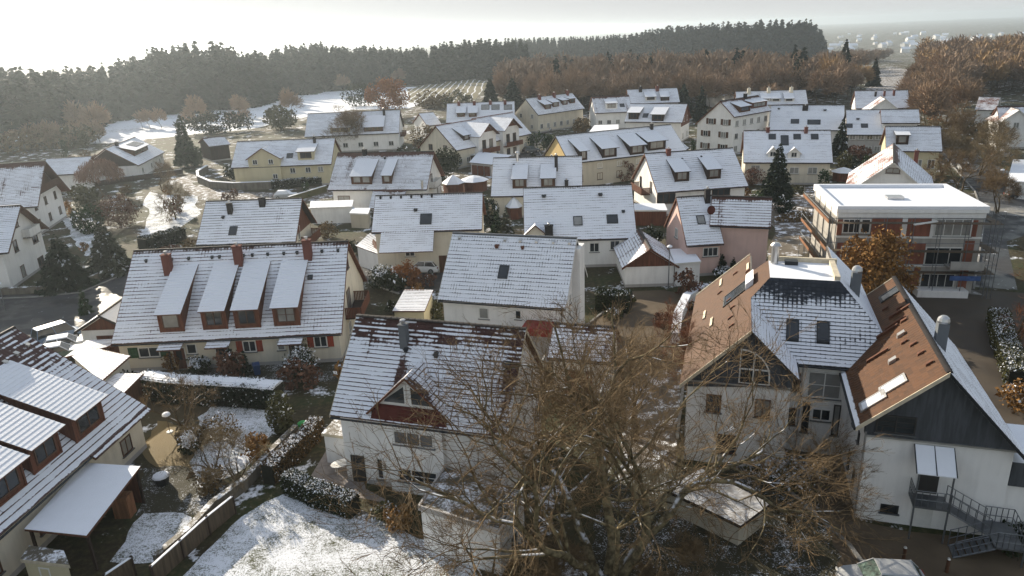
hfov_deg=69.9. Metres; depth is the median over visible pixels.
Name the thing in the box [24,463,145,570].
carport
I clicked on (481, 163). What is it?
garage
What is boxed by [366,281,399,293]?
kerb
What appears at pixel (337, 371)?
garden shrub
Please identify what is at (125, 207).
red bush
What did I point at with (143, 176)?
garden fence
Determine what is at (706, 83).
woodland tree
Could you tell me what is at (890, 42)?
distant house
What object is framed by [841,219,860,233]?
window
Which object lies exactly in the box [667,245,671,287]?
street lamp
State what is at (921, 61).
woodland tree
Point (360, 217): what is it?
shed
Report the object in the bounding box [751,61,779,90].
woodland tree
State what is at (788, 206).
garden bush
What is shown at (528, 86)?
woodland tree
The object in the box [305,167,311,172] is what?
window
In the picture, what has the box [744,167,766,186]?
garden bush
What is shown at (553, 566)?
bare shrub
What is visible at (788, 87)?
woodland tree
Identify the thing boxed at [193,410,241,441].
dry bush
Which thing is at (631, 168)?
garden bush
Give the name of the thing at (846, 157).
evergreen bush
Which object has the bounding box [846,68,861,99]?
woodland tree
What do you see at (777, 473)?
evergreen bush
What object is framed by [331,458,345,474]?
garden table
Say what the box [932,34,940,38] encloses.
distant house
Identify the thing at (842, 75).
woodland tree
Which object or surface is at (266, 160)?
house
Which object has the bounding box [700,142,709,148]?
window
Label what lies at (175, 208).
garden shrub
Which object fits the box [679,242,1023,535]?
winged building
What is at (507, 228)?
conifer tree
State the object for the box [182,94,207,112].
woodland tree
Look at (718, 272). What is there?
garden bush
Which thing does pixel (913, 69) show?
woodland tree
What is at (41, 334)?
parked car
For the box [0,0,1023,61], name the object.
sky
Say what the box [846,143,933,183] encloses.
house
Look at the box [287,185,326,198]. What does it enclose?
garden wall
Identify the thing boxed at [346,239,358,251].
garden shrub
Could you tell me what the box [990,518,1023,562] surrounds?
evergreen bush
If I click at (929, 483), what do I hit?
door
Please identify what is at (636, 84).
woodland tree
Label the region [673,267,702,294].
garden shrub
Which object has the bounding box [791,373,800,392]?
window
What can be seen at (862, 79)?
woodland tree
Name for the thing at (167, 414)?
bird feeder
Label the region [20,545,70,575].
shed
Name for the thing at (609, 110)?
house
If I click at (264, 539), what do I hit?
lawn
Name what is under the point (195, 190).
lane
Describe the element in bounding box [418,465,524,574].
garage
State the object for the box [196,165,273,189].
garden wall
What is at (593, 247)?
window
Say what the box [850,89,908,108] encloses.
house
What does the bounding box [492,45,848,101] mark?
brown wood
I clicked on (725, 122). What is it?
window
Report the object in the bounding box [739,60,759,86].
woodland tree
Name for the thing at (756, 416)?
window
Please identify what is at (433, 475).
window
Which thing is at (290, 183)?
clipped hedge
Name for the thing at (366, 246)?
garage
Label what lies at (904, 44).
distant house
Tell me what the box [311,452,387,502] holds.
terrace paving
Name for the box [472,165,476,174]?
garage door
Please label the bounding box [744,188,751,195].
garden shrub
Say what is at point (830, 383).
window
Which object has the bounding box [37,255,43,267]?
window
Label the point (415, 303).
shed
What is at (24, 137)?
trees
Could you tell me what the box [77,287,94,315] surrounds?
conifer tree
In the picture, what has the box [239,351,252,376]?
conifer tree
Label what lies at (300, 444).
beech hedge
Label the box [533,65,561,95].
woodland tree
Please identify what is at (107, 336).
garage door
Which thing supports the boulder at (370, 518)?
on the lawn at (264, 539)
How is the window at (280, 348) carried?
in the row house at (267, 304)
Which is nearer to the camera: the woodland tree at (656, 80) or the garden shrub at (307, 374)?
the garden shrub at (307, 374)
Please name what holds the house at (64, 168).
on the ground at (108, 535)
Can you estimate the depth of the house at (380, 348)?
46.87 m
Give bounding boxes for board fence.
[102,555,136,575]
[149,494,236,575]
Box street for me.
[511,131,551,156]
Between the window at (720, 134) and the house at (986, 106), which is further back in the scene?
the house at (986, 106)
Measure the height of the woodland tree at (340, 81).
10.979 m
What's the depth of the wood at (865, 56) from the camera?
436.91 m
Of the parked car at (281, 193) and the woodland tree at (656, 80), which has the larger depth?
the woodland tree at (656, 80)
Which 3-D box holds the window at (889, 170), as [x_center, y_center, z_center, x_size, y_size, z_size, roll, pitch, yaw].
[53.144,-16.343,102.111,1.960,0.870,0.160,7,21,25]
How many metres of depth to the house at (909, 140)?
131.32 m
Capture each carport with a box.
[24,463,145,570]
[65,339,119,359]
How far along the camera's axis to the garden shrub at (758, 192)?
105.70 m
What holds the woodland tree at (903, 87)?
on the ground at (108, 535)
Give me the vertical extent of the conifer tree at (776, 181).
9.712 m
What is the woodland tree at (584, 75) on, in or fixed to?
on the ground at (108, 535)
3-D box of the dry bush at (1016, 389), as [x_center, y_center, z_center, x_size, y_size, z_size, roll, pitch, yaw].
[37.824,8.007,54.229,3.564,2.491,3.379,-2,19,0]
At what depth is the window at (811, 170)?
131.35 m
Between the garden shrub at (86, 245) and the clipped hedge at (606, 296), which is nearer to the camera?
the clipped hedge at (606, 296)
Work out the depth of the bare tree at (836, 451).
41.46 m
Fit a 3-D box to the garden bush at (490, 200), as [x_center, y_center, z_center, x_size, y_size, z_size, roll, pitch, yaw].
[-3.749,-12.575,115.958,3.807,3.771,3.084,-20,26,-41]
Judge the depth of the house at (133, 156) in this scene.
165.94 m
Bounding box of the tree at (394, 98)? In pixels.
[364,77,410,110]
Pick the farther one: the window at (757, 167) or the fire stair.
the window at (757, 167)
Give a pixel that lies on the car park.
(968, 336)
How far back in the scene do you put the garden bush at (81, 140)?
219.35 m
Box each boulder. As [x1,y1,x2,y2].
[355,511,367,518]
[365,514,375,521]
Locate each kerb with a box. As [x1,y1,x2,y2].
[0,273,126,298]
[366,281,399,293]
[676,386,683,438]
[776,455,862,561]
[945,158,984,289]
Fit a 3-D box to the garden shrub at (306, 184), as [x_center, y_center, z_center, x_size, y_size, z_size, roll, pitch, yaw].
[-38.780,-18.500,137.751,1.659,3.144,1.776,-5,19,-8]
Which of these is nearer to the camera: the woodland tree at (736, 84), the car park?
the car park
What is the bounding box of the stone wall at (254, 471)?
[152,424,297,560]
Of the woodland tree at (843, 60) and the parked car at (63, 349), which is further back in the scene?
the woodland tree at (843, 60)
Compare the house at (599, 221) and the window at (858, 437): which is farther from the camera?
the house at (599, 221)
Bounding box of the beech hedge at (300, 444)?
[257,415,325,484]
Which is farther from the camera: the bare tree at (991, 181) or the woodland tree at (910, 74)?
the woodland tree at (910, 74)
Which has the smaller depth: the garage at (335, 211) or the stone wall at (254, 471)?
the stone wall at (254, 471)
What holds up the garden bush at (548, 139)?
on the ground at (108, 535)
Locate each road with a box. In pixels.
[0,273,127,337]
[941,132,1023,289]
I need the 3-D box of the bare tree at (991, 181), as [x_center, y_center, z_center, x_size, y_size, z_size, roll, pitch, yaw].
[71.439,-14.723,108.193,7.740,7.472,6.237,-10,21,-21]
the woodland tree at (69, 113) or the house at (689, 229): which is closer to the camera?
the house at (689, 229)
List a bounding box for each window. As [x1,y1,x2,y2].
[0,561,5,575]
[12,239,19,252]
[20,264,27,277]
[32,235,39,244]
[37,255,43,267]
[38,567,50,575]
[119,433,134,458]
[127,347,167,358]
[186,343,198,354]
[235,340,262,352]
[276,341,286,351]
[290,168,295,173]
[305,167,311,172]
[307,336,333,348]
[317,166,323,171]
[338,196,349,199]
[346,287,352,307]
[348,320,351,334]
[376,457,385,480]
[392,430,435,450]
[397,467,436,485]
[405,253,415,256]
[478,307,489,319]
[509,528,519,554]
[514,310,521,320]
[589,243,599,252]
[609,240,619,250]
[657,193,675,203]
[674,227,677,238]
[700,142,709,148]
[701,130,709,136]
[702,247,718,257]
[706,118,715,124]
[706,394,721,414]
[712,189,729,195]
[715,433,736,455]
[718,131,727,137]
[718,144,727,147]
[721,119,730,125]
[738,349,769,385]
[751,165,759,170]
[753,399,770,419]
[788,407,796,426]
[789,167,798,173]
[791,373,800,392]
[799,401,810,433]
[805,371,841,401]
[807,167,817,173]
[810,408,830,422]
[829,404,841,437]
[840,246,860,258]
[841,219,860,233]
[855,430,859,444]
[860,219,871,233]
[873,146,879,151]
[873,414,917,437]
[878,504,899,515]
[885,168,899,173]
[919,274,955,286]
[923,247,962,265]
[927,159,934,168]
[932,219,973,237]
[1013,122,1019,127]
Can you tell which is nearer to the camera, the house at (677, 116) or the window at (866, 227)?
the window at (866, 227)
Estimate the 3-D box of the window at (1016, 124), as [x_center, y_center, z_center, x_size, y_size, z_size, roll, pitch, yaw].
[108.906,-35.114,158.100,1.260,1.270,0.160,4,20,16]
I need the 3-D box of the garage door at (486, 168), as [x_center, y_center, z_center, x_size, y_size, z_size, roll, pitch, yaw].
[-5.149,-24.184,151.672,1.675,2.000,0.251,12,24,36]
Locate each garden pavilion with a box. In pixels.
[442,175,463,192]
[461,175,487,191]
[506,197,521,219]
[831,167,851,181]
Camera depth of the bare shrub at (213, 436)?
49.98 m
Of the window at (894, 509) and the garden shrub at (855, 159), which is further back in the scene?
the garden shrub at (855, 159)
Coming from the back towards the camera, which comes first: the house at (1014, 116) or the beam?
the house at (1014, 116)
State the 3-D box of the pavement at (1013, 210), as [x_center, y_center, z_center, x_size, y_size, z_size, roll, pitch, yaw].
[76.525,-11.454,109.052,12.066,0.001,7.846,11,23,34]
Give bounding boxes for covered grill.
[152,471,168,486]
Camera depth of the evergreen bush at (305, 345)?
66.53 m
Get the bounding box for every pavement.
[968,290,981,294]
[984,202,1023,215]
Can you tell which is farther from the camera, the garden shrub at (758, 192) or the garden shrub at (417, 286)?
the garden shrub at (758, 192)
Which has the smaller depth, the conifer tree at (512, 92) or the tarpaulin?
the tarpaulin
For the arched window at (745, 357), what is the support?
in the winged building
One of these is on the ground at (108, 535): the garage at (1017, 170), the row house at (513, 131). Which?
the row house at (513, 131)
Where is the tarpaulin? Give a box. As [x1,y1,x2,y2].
[949,276,980,280]
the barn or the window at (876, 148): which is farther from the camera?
the barn
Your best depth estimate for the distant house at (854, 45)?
1333.28 m
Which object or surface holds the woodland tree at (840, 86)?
on the ground at (108, 535)
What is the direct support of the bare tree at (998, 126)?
on the ground at (108, 535)
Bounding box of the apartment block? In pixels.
[809,184,989,297]
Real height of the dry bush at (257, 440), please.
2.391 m
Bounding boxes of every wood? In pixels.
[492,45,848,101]
[797,37,1023,67]
[911,31,1023,94]
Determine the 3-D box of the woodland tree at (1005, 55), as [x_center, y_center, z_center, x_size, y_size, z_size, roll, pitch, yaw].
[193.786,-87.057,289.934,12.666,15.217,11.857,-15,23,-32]
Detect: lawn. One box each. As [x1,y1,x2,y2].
[62,214,94,255]
[110,512,191,563]
[143,192,200,234]
[143,421,194,466]
[183,494,481,575]
[190,406,273,487]
[773,185,814,238]
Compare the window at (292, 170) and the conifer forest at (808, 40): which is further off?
the conifer forest at (808, 40)
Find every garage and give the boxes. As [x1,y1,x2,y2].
[74,298,121,340]
[310,200,353,223]
[356,233,378,270]
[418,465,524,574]
[469,152,511,175]
[547,322,622,395]
[589,124,617,131]
[613,228,679,286]
[670,249,700,286]
[1004,160,1023,198]
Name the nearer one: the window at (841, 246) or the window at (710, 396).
the window at (710, 396)
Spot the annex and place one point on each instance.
(331, 433)
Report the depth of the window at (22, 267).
94.47 m
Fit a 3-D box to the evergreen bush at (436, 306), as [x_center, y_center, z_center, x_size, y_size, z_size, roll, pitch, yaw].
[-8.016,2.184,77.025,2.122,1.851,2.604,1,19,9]
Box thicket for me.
[0,107,250,150]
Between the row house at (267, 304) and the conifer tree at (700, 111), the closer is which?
the row house at (267, 304)
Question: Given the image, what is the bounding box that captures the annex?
[321,419,344,462]
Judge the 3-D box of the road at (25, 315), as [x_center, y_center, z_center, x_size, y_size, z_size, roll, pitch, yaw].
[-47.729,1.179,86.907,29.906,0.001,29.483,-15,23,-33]
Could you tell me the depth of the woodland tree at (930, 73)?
246.78 m
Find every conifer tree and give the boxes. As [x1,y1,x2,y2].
[34,233,99,296]
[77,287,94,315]
[83,221,130,278]
[172,114,199,166]
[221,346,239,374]
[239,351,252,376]
[482,77,498,101]
[488,212,503,232]
[497,208,514,233]
[503,78,522,109]
[678,83,693,116]
[693,86,706,121]
[758,143,795,201]
[784,59,807,98]
[832,119,848,156]
[840,39,854,87]
[865,57,881,86]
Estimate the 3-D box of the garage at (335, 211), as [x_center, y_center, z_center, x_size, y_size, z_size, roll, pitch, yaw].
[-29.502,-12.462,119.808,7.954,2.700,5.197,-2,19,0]
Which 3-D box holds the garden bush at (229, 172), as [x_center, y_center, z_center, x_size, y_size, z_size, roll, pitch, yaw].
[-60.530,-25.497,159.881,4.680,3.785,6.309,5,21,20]
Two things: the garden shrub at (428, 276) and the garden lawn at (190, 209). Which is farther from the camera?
the garden lawn at (190, 209)
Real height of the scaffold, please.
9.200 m
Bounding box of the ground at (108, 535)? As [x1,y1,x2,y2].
[0,17,1023,575]
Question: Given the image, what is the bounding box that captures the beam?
[913,221,937,224]
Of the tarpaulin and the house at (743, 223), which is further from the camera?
the house at (743, 223)
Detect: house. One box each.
[0,160,70,233]
[0,204,48,286]
[0,326,150,575]
[46,156,102,191]
[93,137,164,179]
[111,236,369,372]
[196,195,320,246]
[231,135,341,184]
[304,108,406,151]
[327,147,444,209]
[329,314,544,494]
[371,192,485,272]
[412,112,440,136]
[417,119,499,168]
[437,232,587,326]
[446,99,514,123]
[472,112,531,155]
[491,151,581,217]
[515,89,584,132]
[523,184,635,266]
[543,122,685,184]
[588,95,630,128]
[624,103,690,141]
[626,85,679,102]
[631,147,748,215]
[664,186,723,275]
[695,92,770,153]
[706,93,734,106]
[709,195,771,269]
[734,86,807,123]
[740,125,832,184]
[769,104,844,144]
[829,43,836,48]
[843,109,883,155]
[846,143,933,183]
[848,43,856,48]
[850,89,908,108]
[862,96,897,108]
[878,42,886,47]
[879,109,919,128]
[879,126,942,179]
[885,40,892,45]
[900,42,908,46]
[900,47,910,52]
[909,42,919,48]
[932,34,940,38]
[975,96,1000,125]
[985,105,1023,148]
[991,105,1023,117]
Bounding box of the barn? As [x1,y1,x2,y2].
[198,135,230,161]
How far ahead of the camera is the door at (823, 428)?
49.55 m
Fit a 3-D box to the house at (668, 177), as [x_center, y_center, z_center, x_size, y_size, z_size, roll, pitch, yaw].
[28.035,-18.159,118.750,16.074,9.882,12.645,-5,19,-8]
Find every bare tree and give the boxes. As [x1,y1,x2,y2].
[152,156,176,190]
[152,177,191,222]
[299,289,928,575]
[322,104,367,146]
[574,321,686,440]
[638,308,696,389]
[749,414,894,574]
[920,100,989,149]
[921,140,1007,191]
[937,124,982,175]
[958,129,1023,175]
[969,116,1019,164]
[974,163,1023,213]
[997,263,1023,345]
[1012,235,1023,259]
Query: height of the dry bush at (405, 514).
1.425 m
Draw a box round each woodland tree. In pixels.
[60,100,88,122]
[74,101,112,138]
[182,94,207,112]
[228,94,250,110]
[277,86,304,115]
[334,74,350,85]
[389,68,405,78]
[492,68,509,99]
[521,70,541,97]
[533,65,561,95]
[555,64,588,97]
[565,66,596,104]
[581,72,612,95]
[599,77,625,95]
[616,67,647,94]
[641,67,654,81]
[648,70,675,87]
[664,70,699,98]
[677,65,700,93]
[686,71,719,99]
[690,64,719,80]
[693,72,725,110]
[714,65,729,76]
[717,68,754,96]
[738,72,755,90]
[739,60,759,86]
[750,62,784,90]
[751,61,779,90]
[760,83,780,90]
[772,66,791,87]
[778,82,797,89]
[781,62,812,89]
[804,66,838,104]
[804,69,821,101]
[816,52,841,98]
[819,77,848,104]
[828,58,853,101]
[828,61,852,103]
[829,51,846,94]
[835,58,854,92]
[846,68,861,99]
[851,70,866,93]
[854,60,875,89]
[893,73,927,90]
[897,80,921,97]
[901,61,931,78]
[902,75,937,125]
[904,70,919,83]
[908,56,930,71]
[908,70,931,84]
[908,79,955,125]
[908,88,923,119]
[920,69,944,80]
[921,61,951,73]
[923,103,956,118]
[925,68,959,83]
[927,49,960,66]
[931,67,973,121]
[948,76,989,111]
[949,61,977,80]
[961,73,986,91]
[970,61,983,81]
[986,49,1015,85]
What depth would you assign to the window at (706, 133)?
168.58 m
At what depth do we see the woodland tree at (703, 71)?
271.39 m
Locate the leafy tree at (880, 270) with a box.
[839,224,924,294]
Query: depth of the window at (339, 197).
126.06 m
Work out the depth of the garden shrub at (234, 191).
132.81 m
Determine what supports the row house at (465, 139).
on the ground at (108, 535)
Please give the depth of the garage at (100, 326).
70.03 m
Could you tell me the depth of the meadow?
292.17 m
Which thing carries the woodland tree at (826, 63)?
on the ground at (108, 535)
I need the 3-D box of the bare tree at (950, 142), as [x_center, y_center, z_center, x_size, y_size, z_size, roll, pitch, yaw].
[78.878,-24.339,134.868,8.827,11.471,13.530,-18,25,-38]
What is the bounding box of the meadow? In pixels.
[90,87,417,143]
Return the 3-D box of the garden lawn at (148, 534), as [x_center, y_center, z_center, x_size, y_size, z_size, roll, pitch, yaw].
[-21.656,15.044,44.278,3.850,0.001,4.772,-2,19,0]
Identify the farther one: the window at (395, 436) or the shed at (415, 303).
the shed at (415, 303)
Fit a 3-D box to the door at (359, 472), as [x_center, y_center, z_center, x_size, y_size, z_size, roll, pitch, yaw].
[-10.156,11.952,48.490,1.160,2.130,0.170,4,20,16]
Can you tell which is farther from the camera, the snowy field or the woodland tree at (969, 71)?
the snowy field
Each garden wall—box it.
[0,271,111,294]
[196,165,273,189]
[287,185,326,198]
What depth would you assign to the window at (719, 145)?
166.01 m
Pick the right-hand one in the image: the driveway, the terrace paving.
the driveway
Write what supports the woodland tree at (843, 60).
on the ground at (108, 535)
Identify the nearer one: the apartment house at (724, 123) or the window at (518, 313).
the window at (518, 313)
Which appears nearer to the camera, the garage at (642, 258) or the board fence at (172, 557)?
the board fence at (172, 557)
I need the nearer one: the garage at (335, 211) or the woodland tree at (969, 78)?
the garage at (335, 211)
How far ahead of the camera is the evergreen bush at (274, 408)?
54.63 m
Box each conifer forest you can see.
[0,38,530,148]
[510,18,840,93]
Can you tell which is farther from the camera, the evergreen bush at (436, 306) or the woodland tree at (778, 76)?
the woodland tree at (778, 76)
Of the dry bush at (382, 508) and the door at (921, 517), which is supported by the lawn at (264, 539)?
the dry bush at (382, 508)
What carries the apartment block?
on the ground at (108, 535)
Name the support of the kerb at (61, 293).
on the road at (25, 315)
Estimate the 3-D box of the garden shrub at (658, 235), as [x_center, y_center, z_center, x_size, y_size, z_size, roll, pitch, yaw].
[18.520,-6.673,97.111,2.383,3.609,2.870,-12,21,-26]
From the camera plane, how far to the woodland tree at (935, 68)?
261.42 m
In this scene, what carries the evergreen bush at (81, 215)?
on the garden lawn at (78, 237)
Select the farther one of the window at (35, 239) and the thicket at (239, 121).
the thicket at (239, 121)
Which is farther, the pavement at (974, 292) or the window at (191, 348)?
the pavement at (974, 292)
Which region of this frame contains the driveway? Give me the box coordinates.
[590,290,692,371]
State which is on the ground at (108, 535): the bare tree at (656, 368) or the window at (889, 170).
the bare tree at (656, 368)
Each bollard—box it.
[902,546,906,559]
[945,557,950,572]
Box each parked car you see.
[30,320,81,343]
[43,333,83,344]
[43,341,80,358]
[273,190,296,197]
[409,261,438,273]
[522,146,539,152]
[835,558,924,575]
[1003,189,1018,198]
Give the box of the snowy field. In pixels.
[864,67,907,89]
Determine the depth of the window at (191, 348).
66.44 m
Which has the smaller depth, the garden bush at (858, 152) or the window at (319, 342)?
the window at (319, 342)
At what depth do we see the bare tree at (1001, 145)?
130.22 m
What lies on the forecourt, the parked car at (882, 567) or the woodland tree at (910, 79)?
the parked car at (882, 567)
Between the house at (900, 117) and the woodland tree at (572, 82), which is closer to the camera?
the house at (900, 117)
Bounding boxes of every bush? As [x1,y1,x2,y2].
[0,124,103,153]
[54,124,94,147]
[65,183,99,208]
[69,203,105,233]
[92,193,141,227]
[161,353,179,371]
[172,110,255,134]
[174,420,212,444]
[176,430,202,455]
[185,355,210,373]
[186,463,225,495]
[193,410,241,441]
[222,164,234,178]
[240,431,270,464]
[262,104,298,131]
[264,390,296,434]
[282,346,319,379]
[291,338,309,356]
[318,221,340,238]
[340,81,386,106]
[367,264,395,289]
[370,500,400,523]
[382,503,412,533]
[390,258,421,286]
[407,123,433,147]
[411,89,452,108]
[430,301,443,318]
[436,146,461,181]
[441,88,472,110]
[484,197,498,219]
[525,130,554,149]
[572,117,590,132]
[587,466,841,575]
[603,307,623,320]
[619,160,634,182]
[653,312,671,326]
[712,266,730,278]
[742,451,828,492]
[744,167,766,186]
[772,197,796,214]
[774,210,812,222]
[834,150,852,168]
[848,145,871,161]
[915,79,955,121]
[966,121,990,143]
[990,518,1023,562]
[995,378,1023,413]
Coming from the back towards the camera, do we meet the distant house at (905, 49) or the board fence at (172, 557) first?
the distant house at (905, 49)
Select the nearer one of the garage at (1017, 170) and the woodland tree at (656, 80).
the garage at (1017, 170)
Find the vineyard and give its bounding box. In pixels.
[407,79,486,102]
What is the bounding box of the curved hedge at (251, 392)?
[140,368,284,409]
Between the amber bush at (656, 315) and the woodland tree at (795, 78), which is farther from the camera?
the woodland tree at (795, 78)
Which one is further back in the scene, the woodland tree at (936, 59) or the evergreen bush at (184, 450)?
the woodland tree at (936, 59)
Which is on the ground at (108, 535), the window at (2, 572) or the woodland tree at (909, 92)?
the woodland tree at (909, 92)
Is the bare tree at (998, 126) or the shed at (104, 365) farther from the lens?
the bare tree at (998, 126)
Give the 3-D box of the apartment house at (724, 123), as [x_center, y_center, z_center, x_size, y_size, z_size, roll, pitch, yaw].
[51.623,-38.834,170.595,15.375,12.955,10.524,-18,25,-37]
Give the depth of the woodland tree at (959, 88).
190.20 m
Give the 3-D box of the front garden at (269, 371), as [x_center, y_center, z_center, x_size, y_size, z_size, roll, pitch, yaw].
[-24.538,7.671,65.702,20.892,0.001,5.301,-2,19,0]
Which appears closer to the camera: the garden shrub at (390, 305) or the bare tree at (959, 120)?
the garden shrub at (390, 305)
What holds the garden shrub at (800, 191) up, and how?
on the garden lawn at (786, 228)
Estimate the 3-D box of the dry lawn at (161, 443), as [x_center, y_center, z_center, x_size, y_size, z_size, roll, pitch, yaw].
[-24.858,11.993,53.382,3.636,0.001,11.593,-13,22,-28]
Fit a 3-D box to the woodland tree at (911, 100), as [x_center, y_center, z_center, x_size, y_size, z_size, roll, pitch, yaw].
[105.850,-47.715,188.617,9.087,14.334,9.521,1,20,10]
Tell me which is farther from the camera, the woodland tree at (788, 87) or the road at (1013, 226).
the woodland tree at (788, 87)
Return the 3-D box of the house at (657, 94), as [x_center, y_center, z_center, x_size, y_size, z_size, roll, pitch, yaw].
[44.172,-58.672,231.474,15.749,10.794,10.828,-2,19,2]
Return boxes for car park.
[909,290,1023,424]
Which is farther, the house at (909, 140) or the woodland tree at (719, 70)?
the woodland tree at (719, 70)
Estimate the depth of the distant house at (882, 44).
1347.93 m
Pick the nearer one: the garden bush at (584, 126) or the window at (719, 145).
the window at (719, 145)
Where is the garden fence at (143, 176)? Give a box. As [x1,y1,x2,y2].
[71,169,182,190]
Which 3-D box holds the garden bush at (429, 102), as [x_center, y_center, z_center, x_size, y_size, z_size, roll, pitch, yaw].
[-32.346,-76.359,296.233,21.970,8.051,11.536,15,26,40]
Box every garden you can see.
[136,466,219,515]
[141,359,343,383]
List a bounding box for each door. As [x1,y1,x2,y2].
[96,335,112,339]
[172,347,188,368]
[215,349,227,363]
[288,345,302,362]
[349,453,367,482]
[439,255,446,271]
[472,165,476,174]
[478,166,483,175]
[484,166,489,175]
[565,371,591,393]
[807,421,829,453]
[909,506,932,527]
[918,474,938,493]
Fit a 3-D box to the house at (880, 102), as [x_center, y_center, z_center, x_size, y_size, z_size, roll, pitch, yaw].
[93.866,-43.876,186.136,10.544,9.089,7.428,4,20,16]
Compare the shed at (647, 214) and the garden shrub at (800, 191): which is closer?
the shed at (647, 214)
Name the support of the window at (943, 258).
in the apartment block
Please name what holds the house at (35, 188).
on the ground at (108, 535)
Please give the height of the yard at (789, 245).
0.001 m
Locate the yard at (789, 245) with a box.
[767,183,841,255]
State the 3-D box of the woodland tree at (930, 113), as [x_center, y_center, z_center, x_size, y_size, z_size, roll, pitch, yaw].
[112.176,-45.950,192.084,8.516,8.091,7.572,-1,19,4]
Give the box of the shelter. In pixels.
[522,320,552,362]
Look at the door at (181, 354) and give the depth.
66.63 m
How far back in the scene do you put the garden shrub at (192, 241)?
103.53 m
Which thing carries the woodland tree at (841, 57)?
on the ground at (108, 535)
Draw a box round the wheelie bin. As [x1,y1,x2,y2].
[252,361,260,374]
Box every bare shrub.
[139,360,219,429]
[155,414,239,485]
[198,425,271,491]
[427,487,548,575]
[479,520,590,575]
[631,525,713,575]
[656,296,693,338]
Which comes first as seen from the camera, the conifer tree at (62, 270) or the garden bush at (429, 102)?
the conifer tree at (62, 270)
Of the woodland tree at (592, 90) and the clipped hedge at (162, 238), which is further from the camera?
the woodland tree at (592, 90)
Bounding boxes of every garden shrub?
[58,139,68,156]
[63,200,75,214]
[78,149,91,156]
[78,242,88,251]
[118,184,132,193]
[160,244,180,248]
[162,195,185,214]
[177,238,196,247]
[193,146,202,165]
[212,350,245,376]
[221,188,239,199]
[275,357,322,390]
[301,182,310,195]
[333,356,344,378]
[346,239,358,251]
[381,270,406,290]
[384,300,397,313]
[397,145,408,150]
[411,282,423,289]
[415,273,436,286]
[483,204,498,227]
[646,224,663,240]
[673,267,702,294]
[690,140,695,149]
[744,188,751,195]
[752,191,764,195]
[791,184,805,196]
[817,168,829,183]
[850,155,859,167]
[862,155,869,163]
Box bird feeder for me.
[162,412,172,432]
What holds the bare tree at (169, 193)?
on the garden lawn at (190, 209)
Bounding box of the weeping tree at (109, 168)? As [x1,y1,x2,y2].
[73,157,124,195]
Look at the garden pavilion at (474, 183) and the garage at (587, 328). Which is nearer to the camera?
the garage at (587, 328)
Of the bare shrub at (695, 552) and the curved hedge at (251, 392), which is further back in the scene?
the curved hedge at (251, 392)
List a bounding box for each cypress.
[716,254,728,271]
[730,257,736,268]
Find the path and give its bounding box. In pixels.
[619,369,681,475]
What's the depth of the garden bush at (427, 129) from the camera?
188.05 m
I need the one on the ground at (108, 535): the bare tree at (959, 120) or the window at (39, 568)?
the bare tree at (959, 120)
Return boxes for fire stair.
[908,444,1023,567]
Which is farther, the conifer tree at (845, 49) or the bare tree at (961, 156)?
the conifer tree at (845, 49)
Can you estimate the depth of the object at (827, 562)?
41.71 m
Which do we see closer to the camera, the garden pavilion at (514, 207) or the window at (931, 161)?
the garden pavilion at (514, 207)
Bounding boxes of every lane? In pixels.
[176,174,332,201]
[355,255,442,293]
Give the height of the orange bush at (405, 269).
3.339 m
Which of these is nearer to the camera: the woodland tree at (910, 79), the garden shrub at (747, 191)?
the garden shrub at (747, 191)
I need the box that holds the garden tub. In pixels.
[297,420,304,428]
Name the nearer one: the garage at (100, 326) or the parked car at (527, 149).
the garage at (100, 326)
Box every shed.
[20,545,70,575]
[72,347,130,380]
[106,373,144,402]
[349,208,370,228]
[392,289,432,318]
[634,203,667,225]
[667,470,769,545]
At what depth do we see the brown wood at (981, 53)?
307.62 m
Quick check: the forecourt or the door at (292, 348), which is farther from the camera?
the door at (292, 348)
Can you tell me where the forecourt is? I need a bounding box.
[785,451,1023,575]
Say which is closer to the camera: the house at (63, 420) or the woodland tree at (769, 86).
the house at (63, 420)
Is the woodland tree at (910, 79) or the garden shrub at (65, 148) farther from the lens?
the woodland tree at (910, 79)
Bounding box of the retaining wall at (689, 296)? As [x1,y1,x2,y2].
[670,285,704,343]
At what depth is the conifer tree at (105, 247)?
94.75 m
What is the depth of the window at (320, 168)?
148.53 m
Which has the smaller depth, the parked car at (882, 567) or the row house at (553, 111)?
the parked car at (882, 567)
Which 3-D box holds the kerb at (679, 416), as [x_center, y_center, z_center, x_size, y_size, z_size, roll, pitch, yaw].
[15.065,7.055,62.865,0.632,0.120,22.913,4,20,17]
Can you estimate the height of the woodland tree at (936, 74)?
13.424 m
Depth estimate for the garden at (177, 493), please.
48.30 m
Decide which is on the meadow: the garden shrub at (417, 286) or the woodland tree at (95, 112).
the woodland tree at (95, 112)
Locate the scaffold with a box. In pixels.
[798,186,1006,298]
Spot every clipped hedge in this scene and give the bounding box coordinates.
[137,226,186,249]
[271,176,321,188]
[279,467,361,518]
[595,287,632,313]
[985,306,1023,386]
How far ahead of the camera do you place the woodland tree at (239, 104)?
276.36 m
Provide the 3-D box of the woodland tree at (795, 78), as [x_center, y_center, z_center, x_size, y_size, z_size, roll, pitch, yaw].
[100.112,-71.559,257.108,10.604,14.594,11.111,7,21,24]
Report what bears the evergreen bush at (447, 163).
on the ground at (108, 535)

